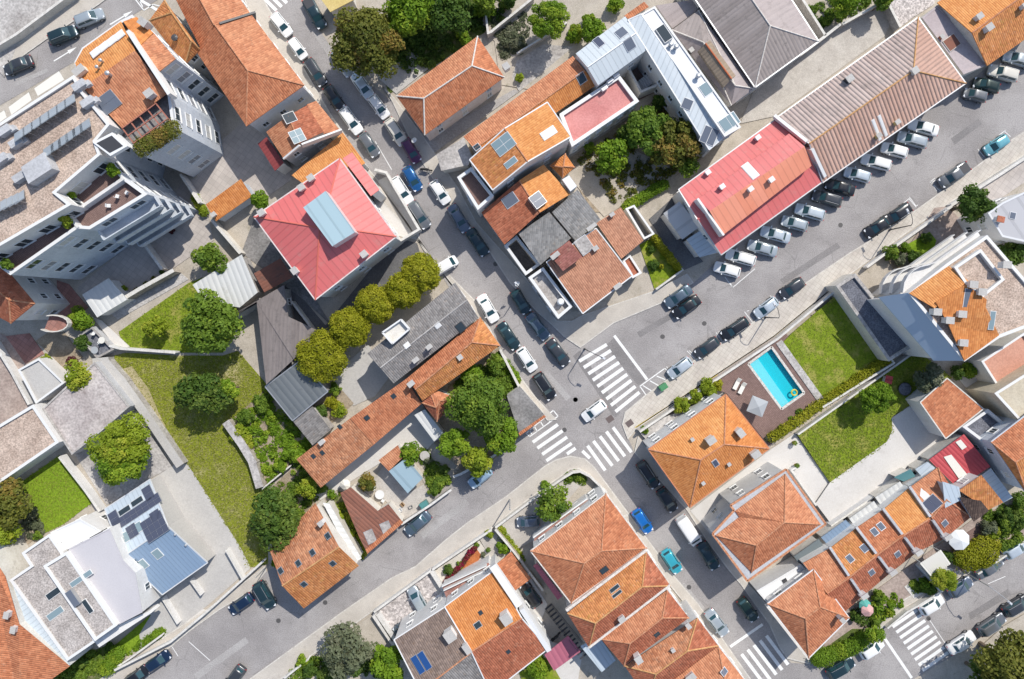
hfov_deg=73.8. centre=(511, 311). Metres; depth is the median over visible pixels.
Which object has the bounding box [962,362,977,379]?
shrub
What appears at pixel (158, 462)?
yard
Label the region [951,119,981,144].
road patch
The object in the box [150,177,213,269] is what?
paved court
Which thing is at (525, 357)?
car
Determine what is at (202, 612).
kerb
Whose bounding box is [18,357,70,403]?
garage
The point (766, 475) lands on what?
window
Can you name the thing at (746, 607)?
car
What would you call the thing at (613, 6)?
shrub
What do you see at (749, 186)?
warehouse
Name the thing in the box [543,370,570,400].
road patch
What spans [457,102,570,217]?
house
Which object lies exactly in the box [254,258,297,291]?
shed
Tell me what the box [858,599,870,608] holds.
parasol
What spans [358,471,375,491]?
tree
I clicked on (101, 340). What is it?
table
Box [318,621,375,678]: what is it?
tree
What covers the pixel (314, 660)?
ground cover
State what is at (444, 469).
shrub
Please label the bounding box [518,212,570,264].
house
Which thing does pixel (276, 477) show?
garden wall
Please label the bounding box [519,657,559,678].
lawn
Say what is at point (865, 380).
garden wall
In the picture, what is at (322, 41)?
road patch
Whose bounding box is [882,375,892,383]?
playhouse
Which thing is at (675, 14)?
shed
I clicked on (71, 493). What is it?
lawn
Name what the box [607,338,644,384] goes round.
road patch
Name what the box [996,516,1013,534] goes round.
shrub
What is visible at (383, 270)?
yard
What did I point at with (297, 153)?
window
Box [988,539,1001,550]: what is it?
shrub
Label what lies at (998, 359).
terrace house
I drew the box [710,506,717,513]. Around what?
window
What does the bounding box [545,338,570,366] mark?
car
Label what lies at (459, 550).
garden wall
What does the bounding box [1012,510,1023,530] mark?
shrub
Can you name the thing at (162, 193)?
window
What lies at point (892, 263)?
garden soil
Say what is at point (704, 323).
manhole covers
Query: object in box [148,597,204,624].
yard
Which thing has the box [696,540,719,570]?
car
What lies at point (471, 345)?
house
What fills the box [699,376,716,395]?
shrub
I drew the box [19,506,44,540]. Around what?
ground cover
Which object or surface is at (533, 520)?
car
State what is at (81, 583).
modern house
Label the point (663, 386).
waste bin
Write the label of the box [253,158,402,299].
mansion
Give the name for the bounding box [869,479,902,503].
lean to
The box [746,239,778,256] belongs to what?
car
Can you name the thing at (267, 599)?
car
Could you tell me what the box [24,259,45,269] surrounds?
window
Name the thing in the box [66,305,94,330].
shrub
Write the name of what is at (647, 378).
stop line
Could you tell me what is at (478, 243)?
car
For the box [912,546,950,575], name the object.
patio roof
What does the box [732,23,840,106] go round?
garden wall
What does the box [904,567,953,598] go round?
yard
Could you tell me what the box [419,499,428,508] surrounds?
waste bin
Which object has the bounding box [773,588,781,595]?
window
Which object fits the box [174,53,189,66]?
window
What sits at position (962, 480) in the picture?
window
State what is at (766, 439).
shrub
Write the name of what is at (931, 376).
tree
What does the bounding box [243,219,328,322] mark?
yard
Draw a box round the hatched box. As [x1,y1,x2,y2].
[136,0,666,436]
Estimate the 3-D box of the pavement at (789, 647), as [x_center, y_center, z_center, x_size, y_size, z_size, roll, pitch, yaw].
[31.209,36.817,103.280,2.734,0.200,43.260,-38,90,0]
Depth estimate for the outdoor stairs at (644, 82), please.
102.05 m
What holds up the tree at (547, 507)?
on the yard at (520, 536)
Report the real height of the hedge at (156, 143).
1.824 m
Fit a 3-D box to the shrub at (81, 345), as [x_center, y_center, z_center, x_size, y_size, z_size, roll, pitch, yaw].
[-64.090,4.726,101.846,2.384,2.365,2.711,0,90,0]
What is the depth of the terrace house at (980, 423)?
99.80 m
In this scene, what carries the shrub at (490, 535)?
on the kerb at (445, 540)
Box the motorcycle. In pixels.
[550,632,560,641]
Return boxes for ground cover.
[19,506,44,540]
[56,649,107,678]
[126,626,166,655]
[232,388,311,485]
[271,463,318,520]
[288,655,323,678]
[319,641,393,678]
[335,491,366,558]
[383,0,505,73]
[418,447,451,493]
[453,352,516,398]
[490,10,511,59]
[492,11,529,54]
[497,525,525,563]
[502,359,521,384]
[563,469,586,485]
[577,107,677,203]
[808,0,871,29]
[851,600,883,627]
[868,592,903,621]
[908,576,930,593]
[981,503,1023,543]
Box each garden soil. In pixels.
[8,491,37,544]
[35,331,81,369]
[53,647,115,678]
[234,392,309,485]
[270,467,317,545]
[286,614,386,678]
[312,386,353,422]
[326,494,364,559]
[383,0,484,92]
[415,448,446,496]
[434,347,520,470]
[483,0,621,88]
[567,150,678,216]
[569,102,699,211]
[813,628,883,665]
[887,246,904,268]
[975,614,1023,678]
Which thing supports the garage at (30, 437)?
on the ground at (246, 344)
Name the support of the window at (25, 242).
in the apartment block at (59, 142)
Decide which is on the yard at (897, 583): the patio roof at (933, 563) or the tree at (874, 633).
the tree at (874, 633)
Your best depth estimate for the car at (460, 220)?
102.33 m
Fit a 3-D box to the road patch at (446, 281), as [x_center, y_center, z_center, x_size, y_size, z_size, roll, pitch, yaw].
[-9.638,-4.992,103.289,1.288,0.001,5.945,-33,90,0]
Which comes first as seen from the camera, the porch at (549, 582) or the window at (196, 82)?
the window at (196, 82)
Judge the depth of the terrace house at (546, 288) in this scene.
98.90 m
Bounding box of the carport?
[497,549,530,589]
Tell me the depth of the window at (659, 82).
98.93 m
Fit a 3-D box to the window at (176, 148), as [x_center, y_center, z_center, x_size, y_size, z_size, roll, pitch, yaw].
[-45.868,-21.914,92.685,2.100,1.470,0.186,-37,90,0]
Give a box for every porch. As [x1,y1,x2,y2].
[533,558,561,599]
[621,255,641,278]
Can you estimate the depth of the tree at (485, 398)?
95.51 m
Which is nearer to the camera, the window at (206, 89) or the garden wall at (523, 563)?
the window at (206, 89)
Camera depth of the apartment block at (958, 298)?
93.45 m
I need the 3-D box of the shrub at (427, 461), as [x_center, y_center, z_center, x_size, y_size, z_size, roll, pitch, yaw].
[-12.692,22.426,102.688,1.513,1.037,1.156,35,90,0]
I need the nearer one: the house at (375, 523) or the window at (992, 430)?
the window at (992, 430)
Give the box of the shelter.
[82,278,134,316]
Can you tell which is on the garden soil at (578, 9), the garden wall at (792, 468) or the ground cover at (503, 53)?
the ground cover at (503, 53)
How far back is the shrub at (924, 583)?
102.25 m
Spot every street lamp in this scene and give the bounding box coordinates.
[764,302,779,318]
[889,208,912,230]
[963,571,1011,604]
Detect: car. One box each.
[3,54,34,75]
[46,25,79,46]
[73,8,105,28]
[124,664,149,678]
[144,649,171,672]
[225,663,246,678]
[228,592,254,614]
[252,579,276,609]
[269,11,292,37]
[287,37,307,60]
[303,57,327,87]
[322,84,344,110]
[330,52,354,77]
[338,105,363,135]
[350,73,374,100]
[358,131,380,158]
[367,93,389,119]
[383,116,406,146]
[389,175,413,203]
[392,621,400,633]
[401,137,421,164]
[401,165,422,191]
[404,510,432,536]
[407,200,431,229]
[407,585,426,610]
[429,178,450,205]
[447,203,470,233]
[465,227,489,256]
[467,468,493,488]
[476,293,499,323]
[496,321,520,350]
[510,288,530,314]
[516,346,537,372]
[516,514,539,528]
[520,581,542,608]
[525,312,550,340]
[532,371,556,400]
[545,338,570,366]
[581,399,607,421]
[631,507,652,533]
[635,459,659,489]
[656,486,677,512]
[660,547,682,573]
[663,284,692,308]
[667,356,693,378]
[671,294,701,318]
[694,336,720,358]
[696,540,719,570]
[703,607,728,636]
[713,261,741,277]
[720,316,750,340]
[725,249,756,266]
[736,596,758,622]
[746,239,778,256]
[753,296,779,318]
[759,225,791,243]
[778,277,805,299]
[780,215,808,231]
[794,203,825,220]
[810,189,842,207]
[824,178,855,196]
[824,657,854,678]
[843,166,871,183]
[858,639,884,659]
[860,153,892,171]
[863,214,890,238]
[880,142,908,158]
[887,202,913,226]
[896,131,928,149]
[907,118,939,136]
[917,594,944,615]
[945,576,972,598]
[945,630,976,654]
[962,87,987,103]
[971,76,1000,94]
[973,556,1003,579]
[975,612,1006,636]
[982,133,1010,155]
[986,63,1019,83]
[1000,543,1023,559]
[1000,593,1023,617]
[1001,50,1023,69]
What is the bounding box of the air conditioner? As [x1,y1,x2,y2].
[601,85,607,92]
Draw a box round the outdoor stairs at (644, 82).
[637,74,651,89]
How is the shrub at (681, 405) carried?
on the terrace
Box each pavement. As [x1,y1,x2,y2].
[11,0,101,59]
[102,569,264,678]
[246,0,553,420]
[252,457,627,678]
[386,91,693,346]
[623,133,1023,438]
[625,516,748,678]
[634,439,810,663]
[871,552,1000,628]
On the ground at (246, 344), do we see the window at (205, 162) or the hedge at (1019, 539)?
the hedge at (1019, 539)
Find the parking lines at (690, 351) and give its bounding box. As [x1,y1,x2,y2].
[114,19,1009,675]
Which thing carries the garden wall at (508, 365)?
on the ground at (246, 344)
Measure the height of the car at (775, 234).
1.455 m
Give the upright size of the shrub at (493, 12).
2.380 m
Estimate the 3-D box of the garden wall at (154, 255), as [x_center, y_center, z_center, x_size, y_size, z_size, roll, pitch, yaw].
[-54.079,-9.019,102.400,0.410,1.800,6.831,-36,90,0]
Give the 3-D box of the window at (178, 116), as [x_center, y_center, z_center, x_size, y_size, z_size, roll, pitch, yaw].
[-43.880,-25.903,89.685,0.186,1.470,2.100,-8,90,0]
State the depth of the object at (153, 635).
103.09 m
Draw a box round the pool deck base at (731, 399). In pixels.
[712,337,773,444]
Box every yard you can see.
[0,0,58,77]
[0,357,32,423]
[76,417,171,504]
[139,464,249,647]
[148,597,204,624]
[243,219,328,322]
[284,241,419,355]
[315,404,439,499]
[374,176,419,239]
[374,466,431,518]
[378,574,436,627]
[480,528,509,559]
[499,479,582,548]
[512,44,571,90]
[518,579,582,678]
[649,199,702,269]
[740,9,888,123]
[822,509,1023,648]
[891,0,934,25]
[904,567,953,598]
[960,376,977,387]
[1014,263,1023,276]
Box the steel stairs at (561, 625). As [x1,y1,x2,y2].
[545,603,586,658]
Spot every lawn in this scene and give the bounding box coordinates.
[21,455,90,531]
[117,615,150,653]
[119,277,242,352]
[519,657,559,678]
[640,239,677,288]
[784,298,882,398]
[796,356,951,481]
[909,232,935,251]
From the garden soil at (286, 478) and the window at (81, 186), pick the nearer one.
the window at (81, 186)
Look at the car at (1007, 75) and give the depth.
102.11 m
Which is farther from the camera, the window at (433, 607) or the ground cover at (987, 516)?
the ground cover at (987, 516)
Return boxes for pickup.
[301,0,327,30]
[937,161,971,187]
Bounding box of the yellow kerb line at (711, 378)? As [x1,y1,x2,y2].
[635,292,826,427]
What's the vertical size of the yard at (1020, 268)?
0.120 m
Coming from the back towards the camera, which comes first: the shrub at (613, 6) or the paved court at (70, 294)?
the paved court at (70, 294)
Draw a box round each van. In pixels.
[438,255,458,275]
[675,513,701,546]
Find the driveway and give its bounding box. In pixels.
[816,406,942,520]
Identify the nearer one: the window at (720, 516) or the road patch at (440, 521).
the window at (720, 516)
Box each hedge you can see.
[97,644,127,677]
[132,117,182,157]
[190,193,208,216]
[443,546,477,582]
[621,179,669,211]
[650,234,681,271]
[767,359,891,442]
[808,630,870,668]
[1001,534,1023,552]
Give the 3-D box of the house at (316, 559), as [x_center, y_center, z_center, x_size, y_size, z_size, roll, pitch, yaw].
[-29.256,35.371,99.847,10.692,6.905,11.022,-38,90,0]
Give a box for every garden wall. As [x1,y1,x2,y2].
[0,0,74,52]
[0,341,34,404]
[58,454,105,511]
[92,356,187,467]
[109,344,179,353]
[114,558,266,670]
[117,633,164,666]
[125,269,180,298]
[145,244,167,270]
[162,595,181,623]
[179,174,205,204]
[189,577,204,595]
[210,219,245,254]
[223,419,265,488]
[225,547,245,578]
[261,464,292,488]
[284,656,309,678]
[291,301,316,329]
[372,612,394,645]
[373,568,431,612]
[374,168,421,241]
[376,611,395,640]
[401,487,451,524]
[430,570,443,593]
[432,527,491,569]
[453,451,497,477]
[485,16,492,37]
[490,0,533,36]
[495,469,606,527]
[495,528,543,590]
[499,349,519,386]
[516,22,566,55]
[625,69,657,98]
[639,292,833,432]
[654,237,683,289]
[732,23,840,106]
[789,465,816,505]
[793,0,825,38]
[794,355,909,434]
[823,359,894,407]
[826,458,927,525]
[837,4,901,31]
[862,205,951,268]
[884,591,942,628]
[915,562,941,591]
[946,156,1023,205]
[977,536,1023,574]
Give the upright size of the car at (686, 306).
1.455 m
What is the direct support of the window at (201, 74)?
in the apartment block at (141, 76)
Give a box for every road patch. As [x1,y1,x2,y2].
[14,68,47,85]
[194,637,248,678]
[311,28,331,55]
[419,499,468,538]
[438,261,452,286]
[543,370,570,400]
[573,350,619,416]
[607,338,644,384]
[637,312,673,336]
[682,583,704,609]
[780,243,839,284]
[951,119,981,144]
[968,589,1010,618]
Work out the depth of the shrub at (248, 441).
102.23 m
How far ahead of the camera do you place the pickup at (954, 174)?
102.21 m
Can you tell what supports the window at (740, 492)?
in the villa at (761, 518)
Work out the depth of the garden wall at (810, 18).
102.01 m
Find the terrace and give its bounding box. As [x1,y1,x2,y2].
[636,392,723,438]
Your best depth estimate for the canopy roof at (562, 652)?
100.50 m
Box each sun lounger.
[732,378,741,389]
[738,382,746,393]
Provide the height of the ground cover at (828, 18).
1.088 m
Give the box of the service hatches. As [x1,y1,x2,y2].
[606,415,633,427]
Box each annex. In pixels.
[13,586,93,664]
[292,132,368,182]
[343,153,385,201]
[437,138,471,173]
[549,153,574,180]
[749,556,804,601]
[825,273,909,360]
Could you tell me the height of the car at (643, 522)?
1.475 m
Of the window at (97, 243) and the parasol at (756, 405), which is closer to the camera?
the window at (97, 243)
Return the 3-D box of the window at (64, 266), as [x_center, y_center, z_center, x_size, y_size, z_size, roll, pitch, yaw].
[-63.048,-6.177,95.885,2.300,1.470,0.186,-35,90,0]
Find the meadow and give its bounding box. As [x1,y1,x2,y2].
[110,351,267,566]
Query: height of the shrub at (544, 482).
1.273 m
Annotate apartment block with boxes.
[0,71,197,279]
[71,15,223,176]
[867,230,1023,361]
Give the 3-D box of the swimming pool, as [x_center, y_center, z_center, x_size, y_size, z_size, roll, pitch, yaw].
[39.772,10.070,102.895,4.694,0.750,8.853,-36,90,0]
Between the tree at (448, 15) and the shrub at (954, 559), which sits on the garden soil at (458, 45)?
the tree at (448, 15)
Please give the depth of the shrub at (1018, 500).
101.64 m
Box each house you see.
[0,538,68,678]
[9,510,162,660]
[104,475,215,594]
[149,0,214,81]
[176,0,260,45]
[198,15,315,137]
[267,106,341,166]
[270,498,361,607]
[296,419,373,486]
[350,379,421,443]
[367,283,477,382]
[394,592,482,678]
[396,36,509,140]
[406,317,499,400]
[442,553,550,678]
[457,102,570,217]
[464,56,594,153]
[481,165,569,244]
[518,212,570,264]
[528,267,572,318]
[530,485,646,603]
[546,222,632,313]
[552,190,600,242]
[559,75,638,155]
[565,548,670,648]
[575,17,645,93]
[594,208,643,258]
[602,587,688,666]
[625,599,718,678]
[628,14,724,156]
[642,6,740,145]
[672,10,754,107]
[675,626,744,678]
[676,0,818,87]
[765,564,849,659]
[799,538,869,610]
[817,525,897,592]
[843,506,923,568]
[870,484,952,549]
[898,467,969,533]
[920,5,985,76]
[937,0,1023,65]
[947,473,1002,509]
[957,192,1023,247]
[957,408,1002,440]
[965,332,1023,382]
[965,365,1023,419]
[967,415,1023,490]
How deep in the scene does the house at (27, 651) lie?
96.78 m
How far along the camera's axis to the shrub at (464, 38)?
101.79 m
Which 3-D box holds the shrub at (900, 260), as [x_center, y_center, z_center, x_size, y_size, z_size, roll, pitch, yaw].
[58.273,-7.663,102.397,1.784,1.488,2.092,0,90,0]
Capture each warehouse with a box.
[237,285,321,384]
[672,114,826,254]
[778,17,965,182]
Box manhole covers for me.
[276,223,930,622]
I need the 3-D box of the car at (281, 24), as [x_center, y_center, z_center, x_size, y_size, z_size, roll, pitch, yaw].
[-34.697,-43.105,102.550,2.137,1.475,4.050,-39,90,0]
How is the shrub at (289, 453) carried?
on the garden soil at (263, 426)
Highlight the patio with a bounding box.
[78,326,117,357]
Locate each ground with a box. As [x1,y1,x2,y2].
[0,0,1023,678]
[123,366,164,425]
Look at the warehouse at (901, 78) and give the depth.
96.03 m
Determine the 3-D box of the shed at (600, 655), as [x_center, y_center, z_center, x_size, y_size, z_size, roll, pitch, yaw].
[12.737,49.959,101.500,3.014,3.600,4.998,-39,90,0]
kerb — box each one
[18,0,103,56]
[100,567,265,678]
[244,0,556,420]
[250,456,628,678]
[382,87,692,347]
[622,132,1023,438]
[624,514,750,678]
[634,436,810,663]
[810,551,999,661]
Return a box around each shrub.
[0,257,13,269]
[28,520,39,529]
[32,531,42,540]
[41,353,51,358]
[57,216,72,228]
[65,356,78,366]
[66,192,76,198]
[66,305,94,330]
[73,321,92,330]
[73,334,91,351]
[74,655,88,669]
[103,641,116,652]
[106,162,120,177]
[228,423,248,442]
[236,408,255,424]
[244,434,253,448]
[253,393,270,413]
[273,457,286,473]
[279,442,302,462]
[296,653,308,666]
[303,663,318,678]
[315,404,327,417]
[315,660,342,678]
[316,485,327,493]
[324,396,339,409]
[327,489,336,499]
[328,381,342,395]
[330,402,347,417]
[350,528,355,536]
[424,457,432,463]
[427,484,441,496]
[431,476,444,489]
[439,464,450,475]
[443,564,453,574]
[456,30,470,44]
[473,4,480,17]
[479,6,496,17]
[484,529,493,538]
[496,541,509,553]
[498,2,513,9]
[500,25,523,49]
[515,73,523,82]
[526,655,550,678]
[540,480,549,488]
[565,28,581,43]
[569,24,582,43]
[581,13,598,27]
[583,141,594,154]
[606,0,624,13]
[641,425,648,434]
[647,245,654,253]
[647,259,659,271]
[651,94,666,110]
[673,396,690,413]
[688,389,702,403]
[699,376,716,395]
[713,379,722,390]
[764,435,772,442]
[795,408,802,414]
[850,611,861,622]
[871,618,880,627]
[872,588,884,601]
[882,244,899,260]
[886,608,892,616]
[895,253,906,266]
[900,242,911,252]
[907,249,921,262]
[918,577,929,588]
[920,233,932,243]
[922,582,937,595]
[942,551,954,561]
[950,365,964,380]
[953,557,963,565]
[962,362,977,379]
[980,520,997,535]
[988,526,1000,539]
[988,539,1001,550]
[996,507,1013,527]
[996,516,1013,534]
[1011,491,1023,508]
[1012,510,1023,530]
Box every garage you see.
[0,401,64,487]
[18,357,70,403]
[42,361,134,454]
[507,386,545,434]
[905,378,983,438]
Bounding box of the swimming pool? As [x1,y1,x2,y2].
[747,346,804,409]
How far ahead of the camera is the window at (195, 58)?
96.06 m
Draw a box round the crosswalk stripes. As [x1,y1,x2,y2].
[265,0,948,678]
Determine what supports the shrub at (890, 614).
on the yard at (897, 583)
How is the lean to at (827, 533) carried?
on the ground at (246, 344)
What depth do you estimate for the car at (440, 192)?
102.14 m
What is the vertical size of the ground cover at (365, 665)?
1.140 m
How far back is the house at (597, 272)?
97.25 m
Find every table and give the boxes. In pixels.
[91,346,98,353]
[98,337,104,343]
[375,490,383,498]
[420,451,429,460]
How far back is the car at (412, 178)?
102.16 m
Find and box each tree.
[0,476,34,530]
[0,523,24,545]
[63,359,91,391]
[83,410,151,468]
[87,441,151,486]
[141,314,168,339]
[171,372,235,414]
[179,288,244,354]
[190,242,228,273]
[219,378,239,400]
[248,482,300,554]
[250,189,268,208]
[295,327,349,385]
[295,476,317,499]
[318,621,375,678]
[328,5,405,79]
[328,306,372,348]
[352,283,395,324]
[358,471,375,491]
[369,643,403,678]
[381,0,437,37]
[384,272,422,309]
[398,440,418,467]
[399,251,441,295]
[425,0,472,34]
[436,428,470,459]
[443,372,509,436]
[459,446,492,479]
[460,364,483,382]
[473,0,495,15]
[484,417,518,456]
[487,353,505,376]
[498,0,515,7]
[527,0,570,39]
[533,483,571,521]
[580,17,606,42]
[594,138,629,175]
[615,124,632,143]
[625,105,671,155]
[649,116,701,167]
[673,152,700,177]
[831,0,860,17]
[859,381,896,413]
[864,625,885,643]
[872,0,893,11]
[912,362,944,394]
[928,567,957,591]
[950,182,996,222]
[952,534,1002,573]
[964,652,986,678]
[970,627,1023,678]
[996,242,1023,265]
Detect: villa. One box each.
[0,268,72,331]
[642,393,769,507]
[702,462,826,581]
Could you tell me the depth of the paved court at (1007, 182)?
103.16 m
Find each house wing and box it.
[422,389,453,421]
[959,494,988,520]
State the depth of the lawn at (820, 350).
102.49 m
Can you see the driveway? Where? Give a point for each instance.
(912, 438)
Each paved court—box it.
[6,333,43,363]
[57,280,87,315]
[78,243,168,315]
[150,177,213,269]
[197,121,291,202]
[332,345,388,404]
[377,49,427,93]
[438,540,488,579]
[632,68,653,99]
[690,433,829,533]
[912,206,966,245]
[949,525,989,571]
[979,161,1023,199]
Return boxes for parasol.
[340,479,349,488]
[746,395,767,416]
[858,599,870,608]
[861,604,872,615]
[949,530,968,549]
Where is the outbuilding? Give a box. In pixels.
[206,179,253,221]
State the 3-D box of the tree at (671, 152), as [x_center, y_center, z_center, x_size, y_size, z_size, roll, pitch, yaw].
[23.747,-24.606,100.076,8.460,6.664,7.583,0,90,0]
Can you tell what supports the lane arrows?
on the road at (45, 54)
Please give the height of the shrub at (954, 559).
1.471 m
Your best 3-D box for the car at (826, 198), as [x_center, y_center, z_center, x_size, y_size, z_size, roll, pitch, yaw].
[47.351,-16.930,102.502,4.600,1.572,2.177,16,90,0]
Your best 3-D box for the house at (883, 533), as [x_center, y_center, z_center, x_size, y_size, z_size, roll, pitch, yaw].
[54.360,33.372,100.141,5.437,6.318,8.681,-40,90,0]
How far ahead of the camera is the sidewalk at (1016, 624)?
103.16 m
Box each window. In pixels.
[0,252,12,260]
[12,238,36,247]
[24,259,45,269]
[26,277,37,283]
[35,309,46,314]
[37,224,60,234]
[39,261,59,271]
[39,292,49,298]
[41,278,50,284]
[49,310,60,314]
[53,293,63,298]
[54,262,73,272]
[57,236,77,246]
[64,210,83,217]
[67,196,82,205]
[67,264,85,273]
[70,181,91,193]
[72,238,91,248]
[80,265,97,274]
[85,240,103,250]
[92,162,106,175]
[98,242,115,252]
[100,217,120,227]
[109,244,126,253]
[114,161,128,175]
[124,165,140,179]
[129,200,148,210]
[131,181,150,192]
[136,169,151,183]
[143,185,161,196]
[144,581,151,590]
[148,174,162,186]
[155,189,172,199]
[156,34,168,46]
[158,178,172,190]
[159,140,172,150]
[165,63,181,76]
[165,78,176,94]
[166,144,182,155]
[166,193,182,202]
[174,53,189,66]
[174,105,182,123]
[175,196,191,205]
[176,71,192,84]
[176,86,187,101]
[177,149,192,160]
[185,112,192,129]
[186,93,197,108]
[187,79,202,91]
[187,154,202,164]
[191,55,199,63]
[195,69,208,81]
[195,118,202,134]
[196,99,207,114]
[197,85,211,97]
[197,159,211,169]
[200,63,206,70]
[205,124,211,140]
[206,92,220,103]
[206,106,215,120]
[214,130,220,145]
[262,121,270,127]
[279,108,288,115]
[293,151,301,157]
[296,96,305,103]
[299,156,307,161]
[318,143,326,149]
[406,619,412,627]
[430,604,437,611]
[538,533,544,541]
[646,63,652,72]
[656,79,662,88]
[666,94,672,103]
[676,110,682,117]
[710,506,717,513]
[716,512,723,520]
[729,484,737,489]
[735,489,744,495]
[753,467,762,473]
[760,472,770,478]
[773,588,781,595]
[794,573,802,580]
[957,476,968,483]
[963,226,973,233]
[977,223,987,231]
[984,447,994,454]
[986,427,998,433]
[1000,470,1011,478]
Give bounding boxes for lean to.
[307,101,339,139]
[415,409,443,440]
[661,201,697,239]
[683,231,716,257]
[790,536,822,563]
[816,519,850,542]
[846,501,876,522]
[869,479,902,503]
[889,467,914,480]
[907,459,934,475]
[977,468,1012,502]
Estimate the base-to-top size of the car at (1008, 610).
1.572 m
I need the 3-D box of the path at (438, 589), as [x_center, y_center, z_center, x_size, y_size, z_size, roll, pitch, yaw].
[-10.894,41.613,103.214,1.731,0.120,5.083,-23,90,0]
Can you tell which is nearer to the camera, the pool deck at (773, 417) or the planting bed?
the pool deck at (773, 417)
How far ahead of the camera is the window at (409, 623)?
98.96 m
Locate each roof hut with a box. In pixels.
[550,241,581,270]
[561,176,576,197]
[937,481,960,507]
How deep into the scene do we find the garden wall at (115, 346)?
101.70 m
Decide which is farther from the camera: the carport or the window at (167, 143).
the carport
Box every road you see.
[0,0,155,104]
[144,41,1023,678]
[266,0,806,678]
[792,553,1023,678]
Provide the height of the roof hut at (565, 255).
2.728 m
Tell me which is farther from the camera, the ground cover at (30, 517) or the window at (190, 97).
the ground cover at (30, 517)
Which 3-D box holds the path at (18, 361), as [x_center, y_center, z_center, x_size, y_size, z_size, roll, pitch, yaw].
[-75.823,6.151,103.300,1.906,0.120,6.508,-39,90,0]
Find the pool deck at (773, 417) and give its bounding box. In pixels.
[712,334,815,445]
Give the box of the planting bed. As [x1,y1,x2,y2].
[459,550,480,570]
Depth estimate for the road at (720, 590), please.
103.29 m
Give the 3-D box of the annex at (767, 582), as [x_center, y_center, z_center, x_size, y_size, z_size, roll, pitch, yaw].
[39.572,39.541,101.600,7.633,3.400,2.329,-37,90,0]
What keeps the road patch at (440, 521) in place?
on the road at (916, 173)
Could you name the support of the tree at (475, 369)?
on the garden soil at (447, 424)
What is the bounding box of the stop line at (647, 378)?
[139,0,911,678]
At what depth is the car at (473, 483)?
102.26 m
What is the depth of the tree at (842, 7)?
99.66 m
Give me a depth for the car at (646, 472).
102.13 m
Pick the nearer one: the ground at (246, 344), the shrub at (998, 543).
the shrub at (998, 543)
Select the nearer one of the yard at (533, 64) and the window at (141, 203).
the window at (141, 203)
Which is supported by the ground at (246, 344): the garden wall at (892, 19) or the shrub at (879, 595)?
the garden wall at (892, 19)
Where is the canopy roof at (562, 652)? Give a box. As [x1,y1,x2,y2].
[545,630,580,669]
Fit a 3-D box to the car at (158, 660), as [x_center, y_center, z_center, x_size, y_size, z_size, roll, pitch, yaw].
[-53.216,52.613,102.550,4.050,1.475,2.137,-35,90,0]
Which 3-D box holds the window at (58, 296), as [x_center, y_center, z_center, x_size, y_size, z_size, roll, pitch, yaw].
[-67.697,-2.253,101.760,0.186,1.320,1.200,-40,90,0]
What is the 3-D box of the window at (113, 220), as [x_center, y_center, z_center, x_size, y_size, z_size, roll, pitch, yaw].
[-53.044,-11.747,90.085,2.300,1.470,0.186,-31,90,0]
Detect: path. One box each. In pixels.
[0,333,28,368]
[93,317,129,346]
[112,273,188,318]
[425,89,518,152]
[429,569,442,594]
[776,340,823,402]
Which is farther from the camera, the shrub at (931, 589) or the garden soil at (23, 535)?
the garden soil at (23, 535)
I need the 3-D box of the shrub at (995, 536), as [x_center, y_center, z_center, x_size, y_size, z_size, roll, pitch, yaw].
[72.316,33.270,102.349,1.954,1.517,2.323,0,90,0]
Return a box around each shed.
[193,255,263,306]
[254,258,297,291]
[258,137,291,174]
[265,362,329,420]
[293,406,333,444]
[322,0,356,18]
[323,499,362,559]
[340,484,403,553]
[379,444,401,470]
[389,459,422,492]
[580,635,615,671]
[624,2,648,19]
[656,0,697,28]
[919,433,989,482]
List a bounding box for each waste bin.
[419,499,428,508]
[658,382,667,391]
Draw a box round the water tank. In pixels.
[557,298,563,304]
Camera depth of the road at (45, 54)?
103.30 m
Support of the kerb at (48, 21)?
on the pavement at (63, 17)
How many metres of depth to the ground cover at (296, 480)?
103.00 m
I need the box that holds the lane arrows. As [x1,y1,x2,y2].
[54,11,131,60]
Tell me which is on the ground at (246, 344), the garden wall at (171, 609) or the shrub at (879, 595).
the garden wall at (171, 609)
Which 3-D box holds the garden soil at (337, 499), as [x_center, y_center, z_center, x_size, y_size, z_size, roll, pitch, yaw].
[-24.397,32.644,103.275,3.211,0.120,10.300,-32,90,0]
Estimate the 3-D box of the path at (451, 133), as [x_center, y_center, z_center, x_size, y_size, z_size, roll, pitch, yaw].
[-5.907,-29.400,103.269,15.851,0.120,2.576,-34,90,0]
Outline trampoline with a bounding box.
[898,382,911,395]
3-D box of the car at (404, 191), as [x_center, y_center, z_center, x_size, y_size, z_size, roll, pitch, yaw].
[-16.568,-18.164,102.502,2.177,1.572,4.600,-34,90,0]

